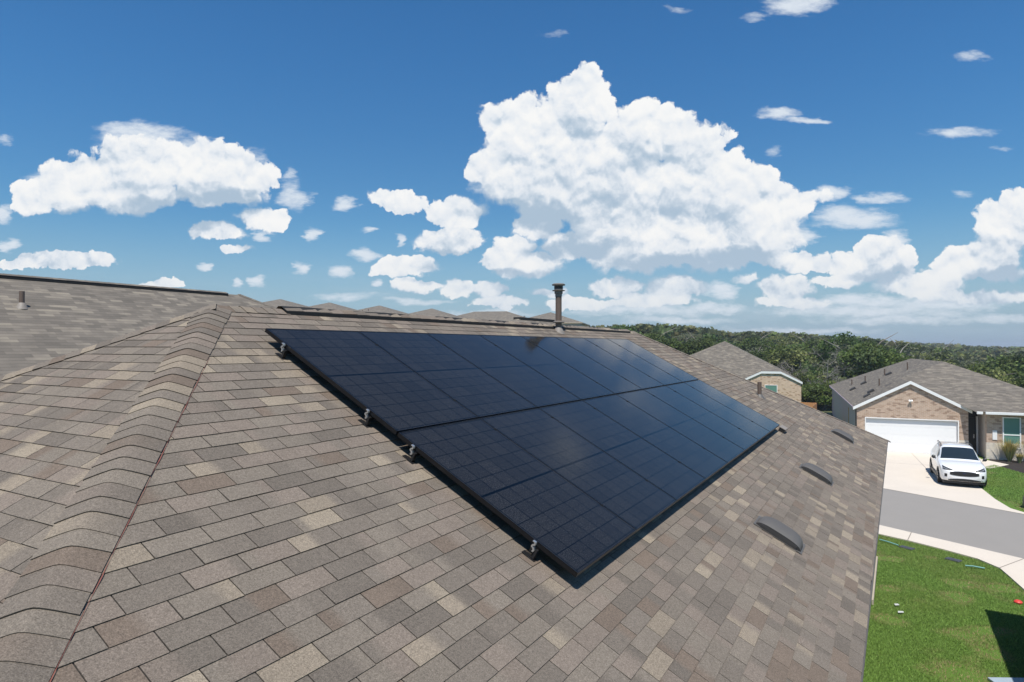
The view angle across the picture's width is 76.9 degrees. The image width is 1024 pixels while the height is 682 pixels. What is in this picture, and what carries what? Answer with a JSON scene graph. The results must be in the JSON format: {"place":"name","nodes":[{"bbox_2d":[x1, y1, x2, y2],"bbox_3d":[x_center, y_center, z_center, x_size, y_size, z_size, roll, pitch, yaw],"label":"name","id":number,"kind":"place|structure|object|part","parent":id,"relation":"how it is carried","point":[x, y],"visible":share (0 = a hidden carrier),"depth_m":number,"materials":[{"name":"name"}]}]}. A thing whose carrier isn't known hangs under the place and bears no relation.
{"place":"outdoors","nodes":[
{"label":"outdoors","id":0,"kind":"place"},
{"bbox_2d":[0,273,275,375],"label":"house","id":1,"kind":"structure","parent":0,"point":[42,319],"depth_m":15.62,"materials":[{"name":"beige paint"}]},
{"bbox_2d":[0,0,1023,347],"label":"sky","id":2,"kind":"structure","parent":0,"point":[821,167],"materials":[{"name":"blue"}]},
{"bbox_2d":[802,369,833,416],"bbox_3d":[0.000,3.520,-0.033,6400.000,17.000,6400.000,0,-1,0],"label":"terrain","id":3,"kind":"structure","parent":0,"point":[828,411],"depth_m":66.36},
{"bbox_2d":[263,299,312,307],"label":"house","id":4,"kind":"structure","parent":3,"relation":"on","point":[277,303],"depth_m":78.56,"materials":[{"name":"beige paint"}]},
{"bbox_2d":[309,303,358,310],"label":"house","id":5,"kind":"structure","parent":3,"relation":"on","point":[331,306],"depth_m":86.38,"materials":[{"name":"beige paint"}]},
{"bbox_2d":[359,305,411,314],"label":"house","id":6,"kind":"structure","parent":3,"relation":"on","point":[382,309],"depth_m":93.89,"materials":[{"name":"beige paint"}]},
{"bbox_2d":[409,308,462,317],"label":"house","id":7,"kind":"structure","parent":3,"relation":"on","point":[431,312],"depth_m":102.43,"materials":[{"name":"beige paint"}]},
{"bbox_2d":[458,311,526,320],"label":"house","id":8,"kind":"structure","parent":3,"relation":"on","point":[498,315],"depth_m":113.24,"materials":[{"name":"beige paint"}]},
{"bbox_2d":[530,312,589,325],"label":"house","id":9,"kind":"structure","parent":3,"relation":"on","point":[565,320],"depth_m":122.48,"materials":[{"name":"beige paint"}]},
{"bbox_2d":[621,325,641,333],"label":"tree","id":10,"kind":"object","parent":3,"relation":"on","point":[633,329],"visible":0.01,"depth_m":75.57,"materials":[{"name":"green plant"}]},
{"bbox_2d":[644,328,694,352],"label":"tree","id":11,"kind":"object","parent":3,"relation":"on","point":[674,343],"visible":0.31,"depth_m":93.09,"materials":[{"name":"green plant"}]},
{"bbox_2d":[672,333,703,342],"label":"tree","id":12,"kind":"object","parent":3,"relation":"on","point":[686,336],"visible":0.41,"depth_m":150.78,"materials":[{"name":"green plant"}]},
{"bbox_2d":[677,334,734,354],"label":"tree","id":13,"kind":"object","parent":3,"relation":"on","point":[703,344],"visible":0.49,"depth_m":94.56,"materials":[{"name":"green plant"}]},
{"bbox_2d":[699,333,740,348],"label":"tree","id":14,"kind":"object","parent":3,"relation":"on","point":[714,337],"visible":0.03,"depth_m":117.82,"materials":[{"name":"green plant"}]},
{"bbox_2d":[746,347,765,351],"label":"tree","id":15,"kind":"object","parent":3,"relation":"on","point":[752,348],"visible":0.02,"depth_m":109.48,"materials":[{"name":"green plant"}]},
{"bbox_2d":[748,347,768,361],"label":"tree","id":16,"kind":"object","parent":3,"relation":"on","point":[759,354],"visible":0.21,"depth_m":97.51,"materials":[{"name":"green plant"}]},
{"bbox_2d":[735,331,782,353],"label":"tree","id":17,"kind":"object","parent":3,"relation":"on","point":[750,343],"visible":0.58,"depth_m":115.74,"materials":[{"name":"green plant"}]},
{"bbox_2d":[762,333,808,345],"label":"tree","id":18,"kind":"object","parent":3,"relation":"on","point":[778,341],"visible":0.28,"depth_m":150.75,"materials":[{"name":"green plant"}]},
{"bbox_2d":[764,343,818,373],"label":"tree","id":19,"kind":"object","parent":3,"relation":"on","point":[775,356],"visible":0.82,"depth_m":84.31,"materials":[{"name":"green plant"}]},
{"bbox_2d":[776,360,808,384],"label":"dead tree","id":20,"kind":"object","parent":3,"relation":"on","point":[791,369],"visible":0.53,"depth_m":71.96,"materials":[{"name":"grey wood"}]},
{"bbox_2d":[588,323,1023,364],"bbox_3d":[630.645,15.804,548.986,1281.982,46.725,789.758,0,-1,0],"label":"woods","id":21,"kind":"object","parent":3,"relation":"on","point":[968,351],"visible":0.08,"depth_m":183.67,"materials":[{"name":"green plant"}]},
{"bbox_2d":[791,357,821,374],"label":"tree","id":22,"kind":"object","parent":3,"relation":"on","point":[799,363],"visible":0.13,"depth_m":83.50,"materials":[{"name":"green plant"}]},
{"bbox_2d":[798,362,818,382],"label":"tree","id":23,"kind":"object","parent":3,"relation":"on","point":[812,369],"visible":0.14,"depth_m":79.67,"materials":[{"name":"green plant"}]},
{"bbox_2d":[791,369,827,385],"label":"tree","id":24,"kind":"object","parent":3,"relation":"on","point":[803,377],"visible":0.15,"depth_m":70.71,"materials":[{"name":"green plant"}]},
{"bbox_2d":[787,333,835,369],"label":"tree","id":25,"kind":"object","parent":3,"relation":"on","point":[809,345],"visible":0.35,"depth_m":96.92,"materials":[{"name":"green plant"}]},
{"bbox_2d":[801,378,821,402],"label":"tree","id":26,"kind":"object","parent":3,"relation":"on","point":[810,383],"visible":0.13,"depth_m":68.76,"materials":[{"name":"green plant"}]},
{"bbox_2d":[801,381,831,404],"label":"tree","id":27,"kind":"object","parent":3,"relation":"on","point":[825,400],"visible":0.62,"depth_m":65.81,"materials":[{"name":"green plant"}]},
{"bbox_2d":[801,336,836,344],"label":"tree","id":28,"kind":"object","parent":3,"relation":"on","point":[803,338],"visible":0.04,"depth_m":134.20,"materials":[{"name":"green plant"}]},
{"bbox_2d":[806,380,835,409],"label":"tree","id":29,"kind":"object","parent":3,"relation":"on","point":[818,392],"visible":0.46,"depth_m":65.86,"materials":[{"name":"green plant"}]},
{"bbox_2d":[817,382,830,407],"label":"tree","id":30,"kind":"object","parent":3,"relation":"on","point":[821,405],"visible":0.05,"depth_m":69.38,"materials":[{"name":"green plant"}]},
{"bbox_2d":[806,346,845,407],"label":"dead tree","id":31,"kind":"object","parent":3,"relation":"on","point":[835,377],"visible":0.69,"depth_m":69.79,"materials":[{"name":"grey wood"}]},
{"bbox_2d":[808,364,851,403],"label":"tree","id":32,"kind":"object","parent":3,"relation":"on","point":[829,371],"visible":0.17,"depth_m":74.95,"materials":[{"name":"green plant"}]},
{"bbox_2d":[817,336,853,368],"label":"tree","id":33,"kind":"object","parent":3,"relation":"on","point":[834,363],"visible":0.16,"depth_m":82.10,"materials":[{"name":"plant"}]},
{"bbox_2d":[818,331,857,369],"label":"tree","id":34,"kind":"object","parent":3,"relation":"on","point":[847,340],"visible":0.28,"depth_m":88.67,"materials":[{"name":"green plant"}]},
{"bbox_2d":[826,355,860,377],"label":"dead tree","id":35,"kind":"object","parent":3,"relation":"on","point":[846,370],"visible":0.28,"depth_m":73.17,"materials":[{"name":"grey wood"}]},
{"bbox_2d":[836,332,913,377],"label":"tree","id":36,"kind":"object","parent":3,"relation":"on","point":[870,356],"visible":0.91,"depth_m":72.14,"materials":[{"name":"green plant"}]},
{"bbox_2d":[868,342,908,357],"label":"tree","id":37,"kind":"object","parent":3,"relation":"on","point":[887,347],"visible":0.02,"depth_m":109.64,"materials":[{"name":"green plant"}]},
{"bbox_2d":[889,340,930,354],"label":"tree","id":38,"kind":"object","parent":3,"relation":"on","point":[901,346],"visible":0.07,"depth_m":132.90,"materials":[{"name":"green plant"}]},
{"bbox_2d":[897,341,927,355],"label":"tree","id":39,"kind":"object","parent":3,"relation":"on","point":[908,351],"visible":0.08,"depth_m":115.89,"materials":[{"name":"plant"}]},
{"bbox_2d":[901,347,928,359],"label":"tree","id":40,"kind":"object","parent":3,"relation":"on","point":[919,356],"visible":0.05,"depth_m":80.82,"materials":[{"name":"green plant"}]},
{"bbox_2d":[907,349,959,365],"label":"tree","id":41,"kind":"object","parent":3,"relation":"on","point":[949,359],"visible":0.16,"depth_m":98.94,"materials":[{"name":"green plant"}]},
{"bbox_2d":[920,343,960,365],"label":"tree","id":42,"kind":"object","parent":3,"relation":"on","point":[949,349],"visible":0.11,"depth_m":119.24,"materials":[{"name":"green plant"}]},
{"bbox_2d":[927,347,956,358],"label":"tree","id":43,"kind":"object","parent":3,"relation":"on","point":[942,353],"visible":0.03,"depth_m":134.91,"materials":[{"name":"green plant"}]},
{"bbox_2d":[956,352,983,365],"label":"tree","id":44,"kind":"object","parent":3,"relation":"on","point":[961,357],"visible":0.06,"depth_m":136.25,"materials":[{"name":"green plant"}]},
{"bbox_2d":[959,358,995,368],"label":"tree","id":45,"kind":"object","parent":3,"relation":"on","point":[967,363],"visible":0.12,"depth_m":118.76,"materials":[{"name":"green plant"}]},
{"bbox_2d":[964,361,1020,385],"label":"tree","id":46,"kind":"object","parent":3,"relation":"on","point":[982,370],"visible":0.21,"depth_m":71.81,"materials":[{"name":"green plant"}]},
{"bbox_2d":[975,351,1023,387],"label":"tree","id":47,"kind":"object","parent":3,"relation":"on","point":[1015,365],"visible":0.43,"depth_m":75.32,"materials":[{"name":"green plant"}]},
{"bbox_2d":[863,454,1023,681],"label":"lawn","id":48,"kind":"structure","parent":0,"point":[995,653],"depth_m":14.88,"materials":[{"name":"plant"}]},
{"bbox_2d":[0,304,890,681],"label":"house","id":49,"kind":"structure","parent":48,"relation":"on","point":[214,492],"depth_m":4.06,"materials":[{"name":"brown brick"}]},
{"bbox_2d":[275,343,619,358],"bbox_3d":[0.399,0.115,9.782,0.110,0.130,9.626,32,15,26],"label":"mounting rail","id":50,"kind":"object","parent":49,"relation":"attached to","point":[284,351],"visible":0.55,"depth_m":5.63,"materials":[{"name":"metal"}]},
{"bbox_2d":[265,328,478,434],"bbox_3d":[-1.262,0.312,5.891,1.722,0.038,1.164,32,15,26],"label":"solar panel","id":51,"kind":"object","parent":50,"relation":"attached to","point":[393,394],"visible":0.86,"depth_m":5.78,"materials":[{"name":"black glass"}]},
{"bbox_2d":[359,331,536,417],"bbox_3d":[-0.677,0.321,6.901,1.722,0.038,1.164,32,15,26],"label":"solar panel","id":52,"kind":"object","parent":50,"relation":"attached to","point":[472,388],"visible":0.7,"depth_m":6.83,"materials":[{"name":"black glass"}]},
{"bbox_2d":[427,333,580,407],"bbox_3d":[-0.091,0.330,7.912,1.722,0.037,1.164,32,15,26],"label":"solar panel","id":53,"kind":"object","parent":50,"relation":"attached to","point":[526,382],"visible":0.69,"depth_m":7.85,"materials":[{"name":"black glass"}]},
{"bbox_2d":[481,335,614,399],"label":"solar panel","id":54,"kind":"object","parent":50,"relation":"attached to","point":[572,380],"visible":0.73,"depth_m":8.87,"materials":[{"name":"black glass"}]},
{"bbox_2d":[358,373,668,426],"bbox_3d":[1.243,0.640,9.288,0.110,0.130,9.626,32,15,26],"label":"mounting rail","id":55,"kind":"object","parent":49,"relation":"attached to","point":[368,418],"visible":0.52,"depth_m":5.13,"materials":[{"name":"metal"}]},
{"bbox_2d":[522,336,641,393],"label":"solar panel","id":56,"kind":"object","parent":55,"relation":"on","point":[600,374],"visible":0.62,"depth_m":9.89,"materials":[{"name":"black glass"}]},
{"bbox_2d":[556,337,663,389],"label":"solar panel","id":57,"kind":"object","parent":55,"relation":"on","point":[627,371],"visible":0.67,"depth_m":10.90,"materials":[{"name":"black glass"}]},
{"bbox_2d":[585,338,682,385],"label":"solar panel","id":58,"kind":"object","parent":55,"relation":"attached to","point":[638,363],"visible":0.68,"depth_m":11.92,"materials":[{"name":"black glass"}]},
{"bbox_2d":[609,339,698,381],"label":"solar panel","id":59,"kind":"object","parent":55,"relation":"attached to","point":[656,361],"visible":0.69,"depth_m":12.93,"materials":[{"name":"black glass"}]},
{"bbox_2d":[402,387,693,463],"bbox_3d":[1.639,0.886,9.057,0.110,0.130,9.626,32,15,26],"label":"mounting rail","id":60,"kind":"object","parent":49,"relation":"attached to","point":[413,453],"visible":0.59,"depth_m":4.90,"materials":[{"name":"metal"}]},
{"bbox_2d":[552,283,564,333],"bbox_3d":[0.871,-0.605,12.059,0.252,0.957,0.249,0,-1,0],"label":"flue pipe","id":61,"kind":"object","parent":49,"relation":"on","point":[558,290],"visible":0.94,"depth_m":12.00,"materials":[{"name":"brown metal"}]},
{"bbox_2d":[522,414,763,561],"bbox_3d":[2.544,1.448,8.527,0.110,0.129,9.626,32,15,26],"label":"mounting rail","id":62,"kind":"object","parent":49,"relation":"attached to","point":[534,549],"visible":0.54,"depth_m":4.38,"materials":[{"name":"metal"}]},
{"bbox_2d":[397,418,636,576],"bbox_3d":[0.061,1.134,5.117,1.722,0.037,1.164,32,15,26],"label":"solar panel","id":63,"kind":"object","parent":62,"relation":"attached to","point":[570,527],"visible":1,"depth_m":4.99,"materials":[{"name":"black glass"}]},
{"bbox_2d":[481,408,676,532],"bbox_3d":[0.647,1.144,6.127,1.722,0.038,1.164,32,15,26],"label":"solar panel","id":64,"kind":"object","parent":62,"relation":"attached to","point":[635,500],"visible":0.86,"depth_m":6.05,"materials":[{"name":"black glass"}]},
{"bbox_2d":[540,400,705,501],"bbox_3d":[1.232,1.153,7.137,1.722,0.038,1.164,32,15,26],"label":"solar panel","id":65,"kind":"object","parent":62,"relation":"attached to","point":[660,469],"visible":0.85,"depth_m":7.07,"materials":[{"name":"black glass"}]},
{"bbox_2d":[583,394,727,480],"bbox_3d":[1.817,1.162,8.148,1.722,0.037,1.164,32,15,26],"label":"solar panel","id":66,"kind":"object","parent":62,"relation":"attached to","point":[684,450],"visible":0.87,"depth_m":8.09,"materials":[{"name":"black glass"}]},
{"bbox_2d":[617,390,744,463],"bbox_3d":[2.403,1.172,9.158,1.722,0.038,1.164,32,15,26],"label":"solar panel","id":67,"kind":"object","parent":62,"relation":"attached to","point":[713,442],"visible":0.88,"depth_m":9.11,"materials":[{"name":"black glass"}]},
{"bbox_2d":[644,386,758,451],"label":"solar panel","id":68,"kind":"object","parent":62,"relation":"attached to","point":[744,440],"visible":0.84,"depth_m":10.13,"materials":[{"name":"black glass"}]},
{"bbox_2d":[666,382,769,440],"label":"solar panel","id":69,"kind":"object","parent":62,"relation":"attached to","point":[736,419],"visible":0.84,"depth_m":11.14,"materials":[{"name":"black glass"}]},
{"bbox_2d":[684,380,779,431],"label":"solar panel","id":70,"kind":"object","parent":62,"relation":"attached to","point":[763,421],"visible":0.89,"depth_m":12.16,"materials":[{"name":"black glass"}]},
{"bbox_2d":[757,382,764,398],"bbox_3d":[5.890,1.179,15.341,0.280,0.410,0.280,0,-1,0],"label":"vent pipe","id":71,"kind":"object","parent":49,"relation":"on","point":[759,389],"visible":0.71,"depth_m":15.30,"materials":[{"name":"metal"}]},
{"bbox_2d":[754,515,804,553],"bbox_3d":[2.919,2.035,6.960,0.540,0.126,0.370,32,15,26],"label":"roof vent","id":72,"kind":"object","parent":49,"relation":"on","point":[784,533],"visible":1,"depth_m":6.85,"materials":[{"name":"grey metal"}]},
{"bbox_2d":[778,425,787,432],"bbox_3d":[5.246,1.704,12.485,0.124,0.082,0.336,32,15,26],"label":"junction box","id":73,"kind":"object","parent":49,"relation":"on","point":[782,428],"visible":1,"depth_m":12.36,"materials":[{"name":"grey plastic"}]},
{"bbox_2d":[799,463,833,485],"bbox_3d":[4.904,2.085,10.316,0.540,0.126,0.370,32,15,26],"label":"roof vent","id":74,"kind":"object","parent":49,"relation":"on","point":[819,473],"visible":1,"depth_m":10.21,"materials":[{"name":"grey metal"}]},
{"bbox_2d":[831,429,853,443],"bbox_3d":[7.737,2.176,15.031,0.540,0.126,0.370,32,15,26],"label":"roof vent","id":75,"kind":"object","parent":49,"relation":"on","point":[844,435],"visible":1,"depth_m":14.92,"materials":[{"name":"grey metal"}]},
{"bbox_2d":[511,317,555,324],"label":"house","id":76,"kind":"structure","parent":48,"relation":"on","point":[532,320],"depth_m":32.84,"materials":[{"name":"beige paint"}]},
{"bbox_2d":[690,341,802,401],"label":"house","id":77,"kind":"structure","parent":48,"relation":"on","point":[730,358],"depth_m":67.85,"materials":[{"name":"beige brick"}]},
{"bbox_2d":[765,385,776,391],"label":"window","id":78,"kind":"structure","parent":77,"relation":"in","point":[772,387],"depth_m":65.39,"materials":[{"name":"green glass"}]},
{"bbox_2d":[800,402,816,409],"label":"fence","id":79,"kind":"object","parent":48,"relation":"on","point":[812,405],"visible":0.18,"depth_m":51.91,"materials":[{"name":"brown wood"}]},
{"bbox_2d":[898,545,914,549],"bbox_3d":[12.730,6.662,20.789,0.250,0.042,0.400,0,-1,-33],"label":"utility box","id":80,"kind":"object","parent":48,"relation":"on","point":[906,547],"visible":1,"depth_m":20.75,"materials":[{"name":"grey plastic"}]},
{"bbox_2d":[829,359,1023,460],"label":"house","id":81,"kind":"structure","parent":48,"relation":"on","point":[915,406],"depth_m":39.53,"materials":[{"name":"brown brick"}]},
{"bbox_2d":[865,417,958,453],"bbox_3d":[24.389,5.805,39.447,4.940,2.120,0.180,0,-1,23],"label":"garage door","id":82,"kind":"structure","parent":81,"relation":"in","point":[905,435],"depth_m":39.44,"materials":[{"name":"white paint"}]},
{"bbox_2d":[968,411,977,453],"bbox_3d":[27.915,5.534,39.282,0.750,2.660,0.240,0,-1,23],"label":"front door","id":83,"kind":"structure","parent":81,"relation":"in","point":[972,417],"depth_m":39.23,"materials":[{"name":"black wood"}]},
{"bbox_2d":[1002,417,1020,449],"bbox_3d":[28.612,5.272,36.923,0.860,1.820,0.080,0,-1,23],"label":"window","id":84,"kind":"structure","parent":81,"relation":"in","point":[1011,426],"depth_m":36.90,"materials":[{"name":"white paint"}]},
{"bbox_2d":[878,525,1023,589],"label":"sidewalk","id":85,"kind":"structure","parent":48,"relation":"on","point":[1012,567],"depth_m":20.26,"materials":[{"name":"concrete"}]},
{"bbox_2d":[944,557,962,561],"bbox_3d":[13.430,6.651,19.619,0.250,0.042,0.400,0,-1,-33],"label":"utility box","id":86,"kind":"object","parent":48,"relation":"on","point":[953,559],"visible":1,"depth_m":19.57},
{"bbox_2d":[965,565,984,568],"bbox_3d":[13.547,6.605,18.870,0.466,0.064,0.056,0,-1,30],"label":"plastic tube","id":87,"kind":"object","parent":48,"relation":"on","point":[974,566],"visible":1,"depth_m":18.85,"materials":[{"name":"teal plastic"}]},
{"bbox_2d":[979,458,1008,467],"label":"walkway","id":88,"kind":"structure","parent":48,"relation":"on","point":[989,463],"depth_m":35.88,"materials":[{"name":"concrete"}]},
{"bbox_2d":[980,464,1023,509],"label":"lawn grass","id":89,"kind":"structure","parent":48,"relation":"on","point":[1005,472],"depth_m":30.37,"materials":[{"name":"green plant"}]},
{"bbox_2d":[988,677,1023,681],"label":"flat panel","id":90,"kind":"object","parent":48,"relation":"on","point":[999,679],"visible":1,"depth_m":12.49,"materials":[{"name":"white"}]},
{"bbox_2d":[989,459,1023,472],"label":"mulch bed","id":91,"kind":"object","parent":48,"relation":"on","point":[1015,465],"visible":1,"depth_m":35.59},
{"bbox_2d":[1014,599,1022,603],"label":"marker cap","id":92,"kind":"object","parent":48,"relation":"on","point":[1017,601],"visible":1,"depth_m":16.27,"materials":[{"name":"red plastic"}]},
{"bbox_2d":[879,488,1023,557],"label":"street","id":93,"kind":"structure","parent":0,"point":[994,530],"depth_m":23.98,"materials":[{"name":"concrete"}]},
{"bbox_2d":[883,452,1023,513],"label":"driveway","id":94,"kind":"structure","parent":0,"point":[909,473],"depth_m":30.38,"materials":[{"name":"concrete"}]},
{"bbox_2d":[929,440,986,485],"bbox_3d":[21.846,5.914,31.688,2.229,1.718,4.620,0,-1,27],"label":"car","id":95,"kind":"object","parent":94,"relation":"on","point":[957,462],"visible":1,"depth_m":30.57,"materials":[{"name":"white paint"}]},
{"bbox_3d":[21.639,5.510,33.006,0.193,0.427,1.400,0,-1,27],"label":"side window","id":96,"kind":"part","parent":95,"relation":"part of","materials":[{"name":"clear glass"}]},
{"bbox_3d":[21.053,5.509,31.883,0.172,0.431,0.867,0,-1,27],"label":"side window","id":97,"kind":"part","parent":95,"relation":"part of","materials":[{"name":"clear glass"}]},
{"bbox_2d":[992,438,1021,461],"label":"ornamental grass","id":98,"kind":"object","parent":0,"point":[1009,449],"depth_m":36.39,"materials":[{"name":"green plant"}]},
{"bbox_2d":[1013,452,1023,462],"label":"ornamental grass","id":99,"kind":"object","parent":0,"point":[1019,457],"depth_m":35.98,"materials":[{"name":"green plant"}]}
]}

